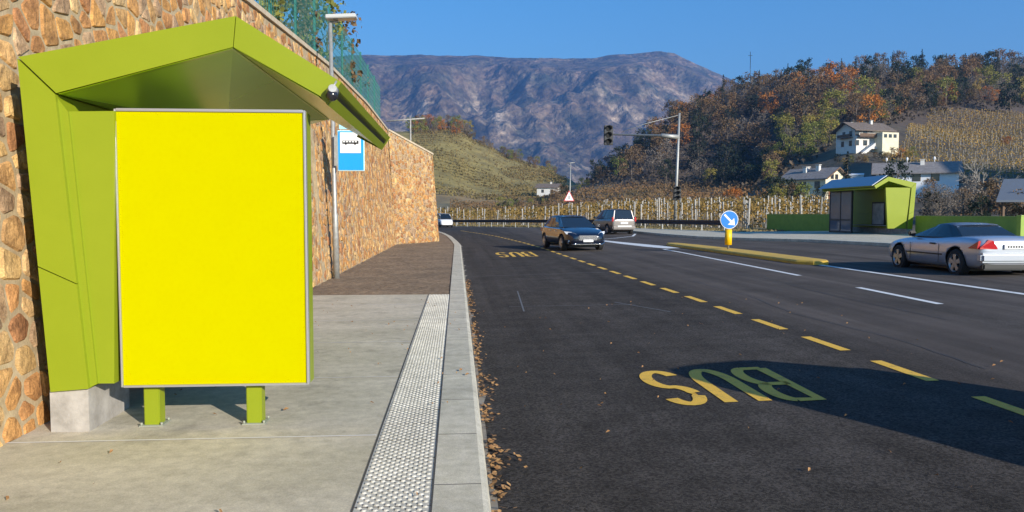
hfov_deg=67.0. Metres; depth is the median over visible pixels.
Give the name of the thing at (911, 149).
olive green tree
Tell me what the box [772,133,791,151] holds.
olive green tree
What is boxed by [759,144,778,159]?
olive green tree
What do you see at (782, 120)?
olive green tree
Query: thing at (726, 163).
evergreen tree
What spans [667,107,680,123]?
evergreen tree
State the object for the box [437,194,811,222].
vine row
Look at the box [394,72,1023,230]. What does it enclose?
terrain
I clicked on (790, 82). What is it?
brown tree
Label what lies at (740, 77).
evergreen tree
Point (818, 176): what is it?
cream house
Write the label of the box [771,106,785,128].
evergreen tree
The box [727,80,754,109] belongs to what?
brown tree
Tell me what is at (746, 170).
leafless tree
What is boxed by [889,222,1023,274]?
silver coupe
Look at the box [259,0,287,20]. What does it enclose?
olive green tree
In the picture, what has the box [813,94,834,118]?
brown tree
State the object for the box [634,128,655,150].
evergreen tree
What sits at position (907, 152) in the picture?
yellow tree
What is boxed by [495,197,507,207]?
olive green tree
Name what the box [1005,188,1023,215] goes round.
brown tree
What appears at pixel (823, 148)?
undergrowth
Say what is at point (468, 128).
leafless tree
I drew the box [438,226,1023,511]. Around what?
road
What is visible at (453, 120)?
olive green tree
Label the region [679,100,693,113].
brown tree
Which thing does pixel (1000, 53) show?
brown tree
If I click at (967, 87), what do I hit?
evergreen tree
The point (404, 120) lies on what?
crossbar post
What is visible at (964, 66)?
brown tree
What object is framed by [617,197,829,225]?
vine row
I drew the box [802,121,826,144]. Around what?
olive green tree
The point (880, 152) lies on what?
evergreen tree
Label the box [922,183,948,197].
leafless tree
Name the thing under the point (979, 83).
yellow tree
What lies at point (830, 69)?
orange tree
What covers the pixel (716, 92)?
brown tree
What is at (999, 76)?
olive green tree
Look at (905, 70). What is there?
evergreen tree
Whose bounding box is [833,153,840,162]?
evergreen tree
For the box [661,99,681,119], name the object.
brown tree
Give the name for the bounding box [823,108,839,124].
olive green tree
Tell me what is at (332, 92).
security camera
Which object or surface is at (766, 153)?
evergreen tree
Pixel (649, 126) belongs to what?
brown tree
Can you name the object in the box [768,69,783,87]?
brown tree
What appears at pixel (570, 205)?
vine row
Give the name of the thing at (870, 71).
evergreen tree
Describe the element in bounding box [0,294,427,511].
pavement
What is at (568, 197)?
warning sign
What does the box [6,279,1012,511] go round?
fallen leaves
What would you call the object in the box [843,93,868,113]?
brown tree
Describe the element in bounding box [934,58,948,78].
brown tree
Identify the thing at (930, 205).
brown tree
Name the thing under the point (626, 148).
evergreen tree
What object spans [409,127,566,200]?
meadow tufts
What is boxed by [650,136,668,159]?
brown tree
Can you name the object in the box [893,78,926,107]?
brown tree
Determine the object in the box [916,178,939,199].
brown tree
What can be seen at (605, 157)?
brown tree
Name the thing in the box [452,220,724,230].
guard rail
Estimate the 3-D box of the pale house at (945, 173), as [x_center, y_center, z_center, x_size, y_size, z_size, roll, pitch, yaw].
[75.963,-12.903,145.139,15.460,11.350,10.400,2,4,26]
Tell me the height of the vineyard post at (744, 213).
2.578 m
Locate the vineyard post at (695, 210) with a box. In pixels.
[694,199,696,227]
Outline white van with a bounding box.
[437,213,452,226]
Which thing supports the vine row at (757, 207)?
on the terrain at (825, 159)
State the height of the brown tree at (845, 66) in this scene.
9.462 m
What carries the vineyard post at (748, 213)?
on the terrain at (825, 159)
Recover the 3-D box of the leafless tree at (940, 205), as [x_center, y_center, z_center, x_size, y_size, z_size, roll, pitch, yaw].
[35.508,-3.851,63.922,3.339,3.938,3.721,0,3,-6]
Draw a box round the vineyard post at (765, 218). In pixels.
[765,203,767,227]
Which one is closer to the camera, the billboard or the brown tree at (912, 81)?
the billboard
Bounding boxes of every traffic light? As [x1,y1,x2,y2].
[604,125,612,144]
[673,186,680,199]
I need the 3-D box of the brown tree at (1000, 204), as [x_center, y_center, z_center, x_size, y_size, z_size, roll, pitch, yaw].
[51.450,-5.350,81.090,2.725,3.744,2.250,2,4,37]
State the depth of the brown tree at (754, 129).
325.45 m
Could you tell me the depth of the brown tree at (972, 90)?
346.49 m
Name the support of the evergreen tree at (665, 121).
on the terrain at (825, 159)
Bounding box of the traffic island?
[666,243,827,264]
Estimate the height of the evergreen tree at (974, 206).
3.222 m
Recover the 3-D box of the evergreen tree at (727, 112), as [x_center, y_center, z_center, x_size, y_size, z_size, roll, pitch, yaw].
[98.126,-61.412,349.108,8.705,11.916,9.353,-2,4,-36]
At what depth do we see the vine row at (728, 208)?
65.24 m
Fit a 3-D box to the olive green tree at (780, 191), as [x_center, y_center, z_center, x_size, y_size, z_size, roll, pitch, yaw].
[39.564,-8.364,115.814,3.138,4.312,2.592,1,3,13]
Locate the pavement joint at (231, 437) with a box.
[8,304,409,442]
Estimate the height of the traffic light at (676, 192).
1.121 m
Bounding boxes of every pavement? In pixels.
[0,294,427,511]
[633,228,916,242]
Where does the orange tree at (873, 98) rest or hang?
on the terrain at (825, 159)
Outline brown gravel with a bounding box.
[313,241,453,294]
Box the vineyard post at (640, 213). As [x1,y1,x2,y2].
[640,204,641,225]
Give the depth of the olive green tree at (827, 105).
299.59 m
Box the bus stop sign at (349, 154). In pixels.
[334,125,364,170]
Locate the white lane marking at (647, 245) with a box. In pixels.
[461,226,1023,303]
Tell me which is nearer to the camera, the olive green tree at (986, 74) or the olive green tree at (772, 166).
the olive green tree at (772, 166)
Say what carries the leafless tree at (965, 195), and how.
on the terrain at (825, 159)
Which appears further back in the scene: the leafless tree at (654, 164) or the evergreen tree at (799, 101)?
the evergreen tree at (799, 101)
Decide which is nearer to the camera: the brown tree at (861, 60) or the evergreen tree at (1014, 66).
the evergreen tree at (1014, 66)
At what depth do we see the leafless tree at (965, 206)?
74.79 m
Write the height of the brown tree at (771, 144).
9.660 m
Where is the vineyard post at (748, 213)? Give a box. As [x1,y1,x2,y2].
[747,198,750,228]
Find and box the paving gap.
[351,294,449,511]
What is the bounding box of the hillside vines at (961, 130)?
[886,108,1023,179]
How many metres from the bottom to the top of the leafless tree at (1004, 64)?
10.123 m
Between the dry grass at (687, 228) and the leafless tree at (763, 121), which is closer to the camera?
the dry grass at (687, 228)
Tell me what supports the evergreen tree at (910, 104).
on the terrain at (825, 159)
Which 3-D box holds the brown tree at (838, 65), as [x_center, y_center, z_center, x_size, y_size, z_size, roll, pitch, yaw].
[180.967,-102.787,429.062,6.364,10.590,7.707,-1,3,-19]
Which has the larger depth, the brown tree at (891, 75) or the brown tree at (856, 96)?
the brown tree at (891, 75)
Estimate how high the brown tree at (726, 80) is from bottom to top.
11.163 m
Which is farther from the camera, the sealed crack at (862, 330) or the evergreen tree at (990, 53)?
the evergreen tree at (990, 53)
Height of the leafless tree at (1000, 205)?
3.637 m
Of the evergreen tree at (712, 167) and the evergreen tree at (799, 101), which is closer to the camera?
the evergreen tree at (712, 167)
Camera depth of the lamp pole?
92.33 m
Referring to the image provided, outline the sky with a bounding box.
[255,0,1023,83]
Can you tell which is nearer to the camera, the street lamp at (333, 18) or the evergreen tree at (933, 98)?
the street lamp at (333, 18)
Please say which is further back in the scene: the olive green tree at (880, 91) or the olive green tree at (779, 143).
the olive green tree at (880, 91)
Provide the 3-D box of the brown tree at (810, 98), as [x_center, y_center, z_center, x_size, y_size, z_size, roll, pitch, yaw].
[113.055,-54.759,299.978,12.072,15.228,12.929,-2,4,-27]
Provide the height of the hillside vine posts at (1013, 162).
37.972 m
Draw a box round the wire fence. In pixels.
[254,0,379,115]
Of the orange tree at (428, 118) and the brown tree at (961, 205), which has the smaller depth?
the brown tree at (961, 205)
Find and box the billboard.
[113,108,313,426]
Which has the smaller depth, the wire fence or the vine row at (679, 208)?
the wire fence
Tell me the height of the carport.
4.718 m
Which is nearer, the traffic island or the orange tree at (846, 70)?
the traffic island
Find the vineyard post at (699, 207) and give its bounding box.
[698,198,699,216]
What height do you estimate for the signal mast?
9.418 m
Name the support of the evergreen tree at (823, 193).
on the terrain at (825, 159)
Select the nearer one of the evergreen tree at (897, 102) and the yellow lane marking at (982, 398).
the yellow lane marking at (982, 398)
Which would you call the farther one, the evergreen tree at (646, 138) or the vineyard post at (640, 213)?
the evergreen tree at (646, 138)
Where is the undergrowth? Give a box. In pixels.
[585,65,1023,190]
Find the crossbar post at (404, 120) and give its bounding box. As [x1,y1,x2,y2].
[386,118,424,140]
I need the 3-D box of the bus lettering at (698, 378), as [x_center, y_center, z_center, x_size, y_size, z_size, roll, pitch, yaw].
[1.956,1.195,7.203,1.370,0.030,1.420,0,3,-4]
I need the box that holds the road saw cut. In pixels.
[474,272,670,311]
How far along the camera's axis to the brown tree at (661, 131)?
341.95 m
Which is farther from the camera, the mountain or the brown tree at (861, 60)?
the mountain
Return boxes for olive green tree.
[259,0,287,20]
[274,0,346,63]
[404,117,417,129]
[414,116,428,131]
[450,117,457,127]
[462,120,473,132]
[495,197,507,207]
[506,149,513,159]
[577,177,584,185]
[610,156,627,176]
[702,168,716,181]
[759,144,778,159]
[762,159,779,182]
[768,186,787,202]
[770,112,796,139]
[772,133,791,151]
[774,116,794,137]
[783,136,799,156]
[789,134,816,157]
[793,182,811,202]
[797,122,815,140]
[799,135,817,153]
[801,113,815,132]
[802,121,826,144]
[813,101,834,122]
[816,119,839,143]
[818,119,831,134]
[819,87,848,118]
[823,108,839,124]
[852,75,878,100]
[861,88,888,110]
[869,102,889,118]
[907,67,924,85]
[907,146,918,156]
[932,76,958,102]
[974,64,997,86]
[989,72,1012,92]
[1016,76,1023,97]
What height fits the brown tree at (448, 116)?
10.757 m
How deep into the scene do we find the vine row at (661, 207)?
79.54 m
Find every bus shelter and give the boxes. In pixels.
[17,16,389,431]
[819,175,915,234]
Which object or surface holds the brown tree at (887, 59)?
on the terrain at (825, 159)
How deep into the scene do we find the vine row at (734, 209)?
58.08 m
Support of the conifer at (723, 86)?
on the terrain at (825, 159)
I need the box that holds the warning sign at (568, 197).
[564,191,573,200]
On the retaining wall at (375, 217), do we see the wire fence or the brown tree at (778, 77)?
the wire fence
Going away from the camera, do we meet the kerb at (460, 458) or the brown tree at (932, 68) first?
the kerb at (460, 458)
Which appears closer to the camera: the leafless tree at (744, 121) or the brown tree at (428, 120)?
the leafless tree at (744, 121)
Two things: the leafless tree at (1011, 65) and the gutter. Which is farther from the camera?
the leafless tree at (1011, 65)
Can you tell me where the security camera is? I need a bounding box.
[326,81,338,100]
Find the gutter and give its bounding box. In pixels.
[458,242,497,509]
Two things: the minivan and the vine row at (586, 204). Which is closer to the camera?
the minivan
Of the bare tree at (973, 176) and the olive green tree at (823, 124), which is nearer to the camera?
the bare tree at (973, 176)
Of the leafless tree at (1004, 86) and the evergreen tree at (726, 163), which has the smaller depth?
the evergreen tree at (726, 163)
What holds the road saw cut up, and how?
on the road
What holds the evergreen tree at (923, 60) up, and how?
on the terrain at (825, 159)
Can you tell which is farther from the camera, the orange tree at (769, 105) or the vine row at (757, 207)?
the orange tree at (769, 105)
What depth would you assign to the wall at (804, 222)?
49.88 m
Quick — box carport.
[988,179,1023,215]
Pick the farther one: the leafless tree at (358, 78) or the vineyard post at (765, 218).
the vineyard post at (765, 218)
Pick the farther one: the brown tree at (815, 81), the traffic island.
the brown tree at (815, 81)
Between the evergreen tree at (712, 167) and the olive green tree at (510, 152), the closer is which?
the evergreen tree at (712, 167)
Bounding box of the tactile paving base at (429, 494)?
[353,294,449,511]
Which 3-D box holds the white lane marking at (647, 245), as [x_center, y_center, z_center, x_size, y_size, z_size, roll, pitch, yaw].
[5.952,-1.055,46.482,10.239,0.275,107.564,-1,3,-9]
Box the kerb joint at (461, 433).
[433,290,480,484]
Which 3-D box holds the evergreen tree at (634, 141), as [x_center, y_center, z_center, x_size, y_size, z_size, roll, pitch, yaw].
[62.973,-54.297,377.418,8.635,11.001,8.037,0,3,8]
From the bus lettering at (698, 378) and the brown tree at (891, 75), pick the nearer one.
the bus lettering at (698, 378)
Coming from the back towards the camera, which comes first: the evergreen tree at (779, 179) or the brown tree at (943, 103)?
the brown tree at (943, 103)
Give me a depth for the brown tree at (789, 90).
342.14 m
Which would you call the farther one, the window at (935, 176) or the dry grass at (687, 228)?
the window at (935, 176)
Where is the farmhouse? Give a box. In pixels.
[830,120,898,154]
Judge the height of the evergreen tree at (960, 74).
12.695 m
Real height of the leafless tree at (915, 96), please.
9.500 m
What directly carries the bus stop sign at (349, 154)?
attached to the street lamp at (333, 18)
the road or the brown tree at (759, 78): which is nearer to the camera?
the road
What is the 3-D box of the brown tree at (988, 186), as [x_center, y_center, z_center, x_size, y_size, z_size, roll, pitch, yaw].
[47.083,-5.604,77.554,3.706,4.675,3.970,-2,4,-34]
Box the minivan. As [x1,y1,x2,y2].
[592,209,635,233]
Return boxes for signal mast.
[613,113,680,226]
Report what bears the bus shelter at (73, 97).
on the pavement at (322, 473)
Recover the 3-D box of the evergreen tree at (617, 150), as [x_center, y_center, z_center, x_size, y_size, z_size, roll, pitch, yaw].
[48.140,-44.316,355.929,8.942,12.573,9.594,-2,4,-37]
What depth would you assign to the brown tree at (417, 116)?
471.45 m
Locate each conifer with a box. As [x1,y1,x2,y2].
[720,74,726,99]
[840,151,851,178]
[920,49,925,73]
[995,55,1000,74]
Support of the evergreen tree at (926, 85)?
on the terrain at (825, 159)
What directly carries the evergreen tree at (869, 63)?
on the terrain at (825, 159)
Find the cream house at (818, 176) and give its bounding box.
[781,164,850,199]
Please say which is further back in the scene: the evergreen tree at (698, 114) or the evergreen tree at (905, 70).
the evergreen tree at (905, 70)
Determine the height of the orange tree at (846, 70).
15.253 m
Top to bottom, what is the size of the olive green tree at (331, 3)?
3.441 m
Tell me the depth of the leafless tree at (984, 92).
349.90 m
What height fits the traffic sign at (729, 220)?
1.416 m
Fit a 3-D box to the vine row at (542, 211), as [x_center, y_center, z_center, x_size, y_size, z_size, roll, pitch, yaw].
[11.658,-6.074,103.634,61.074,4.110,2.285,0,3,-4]
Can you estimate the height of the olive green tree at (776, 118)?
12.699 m
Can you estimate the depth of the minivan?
51.85 m
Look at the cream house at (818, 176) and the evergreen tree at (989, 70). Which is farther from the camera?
the evergreen tree at (989, 70)
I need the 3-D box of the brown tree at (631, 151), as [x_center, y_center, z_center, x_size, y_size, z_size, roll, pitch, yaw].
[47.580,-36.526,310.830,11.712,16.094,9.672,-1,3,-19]
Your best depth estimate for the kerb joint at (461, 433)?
5.37 m
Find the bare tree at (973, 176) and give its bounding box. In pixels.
[957,153,1019,213]
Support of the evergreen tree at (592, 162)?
on the terrain at (825, 159)
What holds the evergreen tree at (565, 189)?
on the terrain at (825, 159)
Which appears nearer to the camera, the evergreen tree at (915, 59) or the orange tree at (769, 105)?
the orange tree at (769, 105)
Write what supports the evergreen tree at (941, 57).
on the terrain at (825, 159)
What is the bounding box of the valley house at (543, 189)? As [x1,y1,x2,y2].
[535,182,560,196]
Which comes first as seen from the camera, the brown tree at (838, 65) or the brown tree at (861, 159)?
the brown tree at (861, 159)
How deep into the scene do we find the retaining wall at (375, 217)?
7.36 m
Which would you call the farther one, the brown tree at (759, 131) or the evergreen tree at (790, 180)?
the brown tree at (759, 131)
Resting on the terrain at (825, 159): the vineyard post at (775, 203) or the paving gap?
the vineyard post at (775, 203)
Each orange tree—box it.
[420,114,437,127]
[437,119,447,129]
[451,118,462,135]
[668,123,692,147]
[673,101,687,113]
[722,187,742,200]
[757,88,779,116]
[787,71,805,90]
[818,60,837,86]
[833,67,863,97]
[856,92,885,121]
[941,83,959,103]
[978,86,992,101]
[991,90,1000,100]
[999,136,1013,144]
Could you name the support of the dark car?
on the road
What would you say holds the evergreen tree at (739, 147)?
on the terrain at (825, 159)
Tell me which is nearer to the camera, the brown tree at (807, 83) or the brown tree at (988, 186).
the brown tree at (988, 186)
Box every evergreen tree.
[558,184,566,193]
[586,159,605,178]
[607,146,625,166]
[621,143,632,156]
[633,137,648,149]
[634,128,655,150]
[656,158,675,179]
[658,120,669,132]
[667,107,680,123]
[684,140,710,171]
[687,132,707,153]
[688,109,703,130]
[688,114,712,139]
[695,89,717,112]
[710,142,741,170]
[710,161,721,178]
[715,161,732,182]
[719,107,741,129]
[724,166,743,183]
[725,139,747,161]
[731,75,746,89]
[742,165,763,183]
[744,95,762,118]
[748,156,760,171]
[756,148,775,169]
[759,187,780,199]
[766,176,786,197]
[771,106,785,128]
[780,177,801,197]
[789,64,807,83]
[792,92,812,110]
[796,57,812,75]
[811,186,828,202]
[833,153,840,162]
[859,58,880,80]
[860,54,877,74]
[877,151,885,158]
[879,157,913,180]
[880,87,905,119]
[887,64,908,86]
[890,60,914,81]
[901,97,914,111]
[907,56,922,69]
[914,55,928,67]
[917,82,936,106]
[918,102,928,110]
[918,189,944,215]
[922,89,940,109]
[931,55,949,71]
[947,77,970,98]
[949,65,965,80]
[952,89,966,103]
[956,77,972,93]
[963,194,995,215]
[975,54,992,67]
[979,63,996,77]
[981,50,1000,75]
[994,79,1023,113]
[1004,62,1022,81]
[1006,202,1022,214]
[1007,67,1023,87]
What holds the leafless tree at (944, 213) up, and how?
on the terrain at (825, 159)
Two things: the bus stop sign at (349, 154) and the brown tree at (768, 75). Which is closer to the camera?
the bus stop sign at (349, 154)
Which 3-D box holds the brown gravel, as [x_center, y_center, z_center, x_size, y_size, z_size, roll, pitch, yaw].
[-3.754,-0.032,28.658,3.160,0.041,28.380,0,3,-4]
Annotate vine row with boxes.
[437,192,813,222]
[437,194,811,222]
[437,196,815,224]
[438,195,748,218]
[439,190,814,219]
[439,195,757,219]
[442,194,817,224]
[444,193,815,223]
[448,194,804,219]
[454,195,761,219]
[491,196,799,224]
[513,197,816,224]
[534,196,825,224]
[556,197,827,219]
[574,198,820,223]
[593,197,824,224]
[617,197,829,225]
[637,197,824,225]
[664,197,828,226]
[686,197,829,227]
[708,197,827,228]
[736,195,828,228]
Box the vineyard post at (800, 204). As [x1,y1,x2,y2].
[799,195,801,213]
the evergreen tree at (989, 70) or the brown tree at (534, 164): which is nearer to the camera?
the evergreen tree at (989, 70)
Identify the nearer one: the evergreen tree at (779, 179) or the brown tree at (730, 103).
the evergreen tree at (779, 179)
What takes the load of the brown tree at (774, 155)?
on the terrain at (825, 159)
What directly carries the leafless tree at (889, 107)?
on the terrain at (825, 159)
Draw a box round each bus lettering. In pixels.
[495,252,536,256]
[639,367,824,404]
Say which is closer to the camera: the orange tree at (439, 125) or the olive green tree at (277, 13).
the olive green tree at (277, 13)
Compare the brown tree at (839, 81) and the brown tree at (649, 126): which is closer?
the brown tree at (839, 81)
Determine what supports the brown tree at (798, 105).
on the terrain at (825, 159)
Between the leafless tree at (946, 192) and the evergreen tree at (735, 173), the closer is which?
the leafless tree at (946, 192)
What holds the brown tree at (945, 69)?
on the terrain at (825, 159)
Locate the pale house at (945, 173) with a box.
[871,156,965,196]
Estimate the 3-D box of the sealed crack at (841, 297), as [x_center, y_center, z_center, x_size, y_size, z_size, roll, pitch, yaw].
[5.816,0.625,15.792,0.189,0.005,9.767,0,3,-4]
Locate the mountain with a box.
[324,51,736,184]
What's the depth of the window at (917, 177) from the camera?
141.02 m
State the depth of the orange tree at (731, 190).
130.12 m
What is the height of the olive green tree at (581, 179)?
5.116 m
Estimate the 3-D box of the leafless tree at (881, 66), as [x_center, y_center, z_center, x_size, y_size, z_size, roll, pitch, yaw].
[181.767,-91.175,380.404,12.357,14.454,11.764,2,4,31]
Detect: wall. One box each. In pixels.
[0,0,438,446]
[767,214,828,230]
[915,216,1016,234]
[1016,215,1023,235]
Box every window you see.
[814,181,819,187]
[912,174,920,180]
[931,173,939,180]
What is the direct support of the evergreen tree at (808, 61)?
on the terrain at (825, 159)
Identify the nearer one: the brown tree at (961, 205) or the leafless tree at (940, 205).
the leafless tree at (940, 205)
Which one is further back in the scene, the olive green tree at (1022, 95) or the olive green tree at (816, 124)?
the olive green tree at (1022, 95)
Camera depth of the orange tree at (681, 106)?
389.19 m
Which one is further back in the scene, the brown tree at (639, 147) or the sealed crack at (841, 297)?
the brown tree at (639, 147)
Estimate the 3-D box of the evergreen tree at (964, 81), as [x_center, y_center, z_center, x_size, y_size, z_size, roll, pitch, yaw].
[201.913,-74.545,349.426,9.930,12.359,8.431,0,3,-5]
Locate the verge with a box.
[439,233,450,240]
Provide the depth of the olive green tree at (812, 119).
286.55 m
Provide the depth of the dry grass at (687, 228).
61.15 m
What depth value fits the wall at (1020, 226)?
28.51 m
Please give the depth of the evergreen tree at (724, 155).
306.05 m
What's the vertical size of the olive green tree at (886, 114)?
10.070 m
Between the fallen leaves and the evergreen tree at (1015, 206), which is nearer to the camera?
the fallen leaves
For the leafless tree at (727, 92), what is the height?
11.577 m
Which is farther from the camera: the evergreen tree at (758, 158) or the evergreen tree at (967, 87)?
the evergreen tree at (967, 87)
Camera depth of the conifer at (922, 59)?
437.96 m
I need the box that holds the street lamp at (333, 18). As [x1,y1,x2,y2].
[325,13,357,278]
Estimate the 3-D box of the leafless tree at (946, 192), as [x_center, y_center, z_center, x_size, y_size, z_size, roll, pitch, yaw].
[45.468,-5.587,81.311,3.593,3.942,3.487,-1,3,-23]
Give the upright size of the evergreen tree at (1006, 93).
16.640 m
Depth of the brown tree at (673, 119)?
345.26 m
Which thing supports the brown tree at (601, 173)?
on the terrain at (825, 159)
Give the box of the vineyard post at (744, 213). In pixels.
[744,200,745,227]
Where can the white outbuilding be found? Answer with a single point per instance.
(855, 175)
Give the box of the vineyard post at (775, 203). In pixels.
[774,195,775,213]
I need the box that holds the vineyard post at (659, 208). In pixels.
[658,198,659,225]
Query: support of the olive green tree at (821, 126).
on the terrain at (825, 159)
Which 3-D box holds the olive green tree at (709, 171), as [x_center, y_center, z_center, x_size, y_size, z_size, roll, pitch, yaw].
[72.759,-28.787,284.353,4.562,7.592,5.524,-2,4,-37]
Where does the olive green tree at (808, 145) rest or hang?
on the terrain at (825, 159)
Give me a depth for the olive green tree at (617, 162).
327.39 m
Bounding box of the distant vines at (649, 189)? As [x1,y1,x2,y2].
[441,181,779,217]
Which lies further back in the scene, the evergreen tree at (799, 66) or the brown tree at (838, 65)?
the brown tree at (838, 65)
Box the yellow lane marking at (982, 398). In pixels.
[465,231,1023,414]
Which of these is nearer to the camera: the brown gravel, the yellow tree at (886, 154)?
the brown gravel
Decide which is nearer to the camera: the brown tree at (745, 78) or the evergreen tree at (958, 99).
the evergreen tree at (958, 99)
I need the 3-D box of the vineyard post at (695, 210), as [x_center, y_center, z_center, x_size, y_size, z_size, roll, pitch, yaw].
[14.536,-3.128,61.270,0.100,2.694,0.100,-2,1,-28]
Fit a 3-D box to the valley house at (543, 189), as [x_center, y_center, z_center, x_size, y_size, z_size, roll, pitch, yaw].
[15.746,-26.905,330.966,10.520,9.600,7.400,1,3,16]
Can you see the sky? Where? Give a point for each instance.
(718, 36)
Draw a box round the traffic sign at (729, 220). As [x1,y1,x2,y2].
[720,211,737,248]
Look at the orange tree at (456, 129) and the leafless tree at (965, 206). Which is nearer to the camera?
the leafless tree at (965, 206)
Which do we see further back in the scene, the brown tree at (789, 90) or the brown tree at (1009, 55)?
the brown tree at (1009, 55)
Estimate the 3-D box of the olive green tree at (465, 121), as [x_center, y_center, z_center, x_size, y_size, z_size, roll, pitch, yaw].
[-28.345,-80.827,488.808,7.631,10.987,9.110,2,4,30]
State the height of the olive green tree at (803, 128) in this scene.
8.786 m
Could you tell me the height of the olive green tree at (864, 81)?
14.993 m
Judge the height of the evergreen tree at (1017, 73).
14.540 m
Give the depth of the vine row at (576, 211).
97.37 m
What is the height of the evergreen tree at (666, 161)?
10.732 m
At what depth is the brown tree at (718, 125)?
328.20 m
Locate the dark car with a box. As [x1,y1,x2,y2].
[541,215,604,249]
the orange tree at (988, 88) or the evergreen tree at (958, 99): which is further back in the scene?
the orange tree at (988, 88)
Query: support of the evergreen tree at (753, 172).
on the terrain at (825, 159)
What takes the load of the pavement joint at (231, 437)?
on the pavement at (322, 473)
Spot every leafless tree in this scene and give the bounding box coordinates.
[335,62,370,91]
[428,122,437,130]
[458,120,469,130]
[637,147,666,171]
[659,138,685,163]
[687,157,710,180]
[722,85,736,101]
[733,117,756,139]
[737,163,755,178]
[749,108,772,128]
[751,136,773,161]
[757,86,779,103]
[779,124,800,143]
[829,88,857,113]
[845,73,859,85]
[869,55,891,79]
[873,95,894,116]
[875,62,892,77]
[909,93,928,111]
[917,186,966,216]
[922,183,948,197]
[927,184,958,210]
[930,195,960,216]
[938,188,969,215]
[939,177,984,215]
[963,74,988,91]
[980,85,997,101]
[989,189,1022,215]
[993,67,1012,82]
[994,75,1019,100]
[998,58,1012,71]
[999,56,1023,74]
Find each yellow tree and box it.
[774,149,788,164]
[824,119,840,135]
[882,151,892,161]
[903,150,914,160]
[966,76,985,97]
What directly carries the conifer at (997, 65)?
on the terrain at (825, 159)
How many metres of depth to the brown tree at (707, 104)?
355.85 m
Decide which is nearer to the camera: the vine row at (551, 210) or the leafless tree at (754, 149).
the vine row at (551, 210)
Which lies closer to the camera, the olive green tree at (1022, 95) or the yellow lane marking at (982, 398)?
the yellow lane marking at (982, 398)
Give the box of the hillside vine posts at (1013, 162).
[889,109,1023,180]
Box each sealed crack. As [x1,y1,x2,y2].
[695,281,984,368]
[715,269,942,318]
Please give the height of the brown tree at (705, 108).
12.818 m
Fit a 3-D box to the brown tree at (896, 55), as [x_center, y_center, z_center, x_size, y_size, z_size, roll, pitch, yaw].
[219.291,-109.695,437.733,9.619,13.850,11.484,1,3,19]
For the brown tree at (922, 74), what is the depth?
362.29 m
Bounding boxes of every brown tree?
[256,0,322,52]
[292,9,362,82]
[413,115,424,129]
[424,118,431,128]
[445,114,457,128]
[532,159,538,167]
[595,165,608,180]
[602,155,611,172]
[617,145,645,177]
[629,144,647,164]
[644,116,666,137]
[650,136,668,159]
[651,129,666,149]
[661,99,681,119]
[667,109,688,132]
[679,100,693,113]
[687,94,701,109]
[698,95,726,125]
[698,98,715,118]
[712,117,739,145]
[714,85,726,98]
[715,91,739,116]
[719,79,736,93]
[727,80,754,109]
[740,75,756,84]
[740,121,767,147]
[741,70,760,86]
[745,74,773,100]
[749,127,771,152]
[759,141,779,153]
[759,156,783,176]
[761,73,773,84]
[762,152,781,170]
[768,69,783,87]
[771,73,786,89]
[774,182,801,201]
[775,71,802,99]
[778,83,803,106]
[784,94,818,126]
[785,92,810,124]
[800,67,827,91]
[805,75,833,100]
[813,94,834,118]
[815,77,849,106]
[834,61,844,73]
[842,64,852,76]
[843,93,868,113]
[845,92,868,115]
[852,55,869,70]
[856,151,866,162]
[862,77,881,93]
[867,98,890,122]
[873,52,888,70]
[875,97,888,117]
[884,72,911,93]
[886,84,911,112]
[888,148,900,159]
[890,50,908,67]
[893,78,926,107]
[913,69,934,89]
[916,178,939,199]
[917,74,942,97]
[921,197,941,215]
[927,64,942,80]
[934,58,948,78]
[934,64,958,87]
[934,94,946,107]
[947,53,970,76]
[949,193,972,215]
[956,52,976,73]
[958,176,999,214]
[959,56,975,76]
[959,58,982,80]
[964,88,978,101]
[966,54,986,73]
[967,180,1000,215]
[988,188,1015,214]
[989,48,1007,68]
[1002,49,1022,64]
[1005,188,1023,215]
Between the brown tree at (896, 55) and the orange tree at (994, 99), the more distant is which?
the brown tree at (896, 55)
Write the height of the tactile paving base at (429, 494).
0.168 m
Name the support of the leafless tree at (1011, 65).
on the terrain at (825, 159)
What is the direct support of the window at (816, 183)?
in the cream house at (818, 176)
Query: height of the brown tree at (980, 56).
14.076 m
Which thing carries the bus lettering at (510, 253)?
on the road
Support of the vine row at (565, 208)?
on the terrain at (825, 159)
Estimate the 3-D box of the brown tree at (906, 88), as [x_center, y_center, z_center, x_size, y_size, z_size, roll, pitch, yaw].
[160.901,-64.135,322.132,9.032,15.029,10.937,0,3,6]
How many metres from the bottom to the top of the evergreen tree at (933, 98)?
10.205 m
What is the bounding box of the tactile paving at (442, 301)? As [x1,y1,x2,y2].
[356,294,448,511]
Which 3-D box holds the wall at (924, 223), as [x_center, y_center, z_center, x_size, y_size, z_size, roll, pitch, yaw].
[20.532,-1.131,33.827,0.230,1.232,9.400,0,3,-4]
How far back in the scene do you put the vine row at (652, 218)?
68.85 m
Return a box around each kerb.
[432,231,490,511]
[633,231,890,246]
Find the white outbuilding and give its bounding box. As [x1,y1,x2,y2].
[849,173,864,177]
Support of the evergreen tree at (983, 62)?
on the terrain at (825, 159)
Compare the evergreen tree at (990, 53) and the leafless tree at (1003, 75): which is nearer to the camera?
the leafless tree at (1003, 75)
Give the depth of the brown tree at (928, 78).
351.80 m
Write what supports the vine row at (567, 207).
on the terrain at (825, 159)
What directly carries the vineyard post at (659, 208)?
on the terrain at (825, 159)
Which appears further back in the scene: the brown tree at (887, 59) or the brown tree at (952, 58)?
the brown tree at (887, 59)
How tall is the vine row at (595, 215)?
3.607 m
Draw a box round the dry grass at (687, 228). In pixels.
[449,224,788,231]

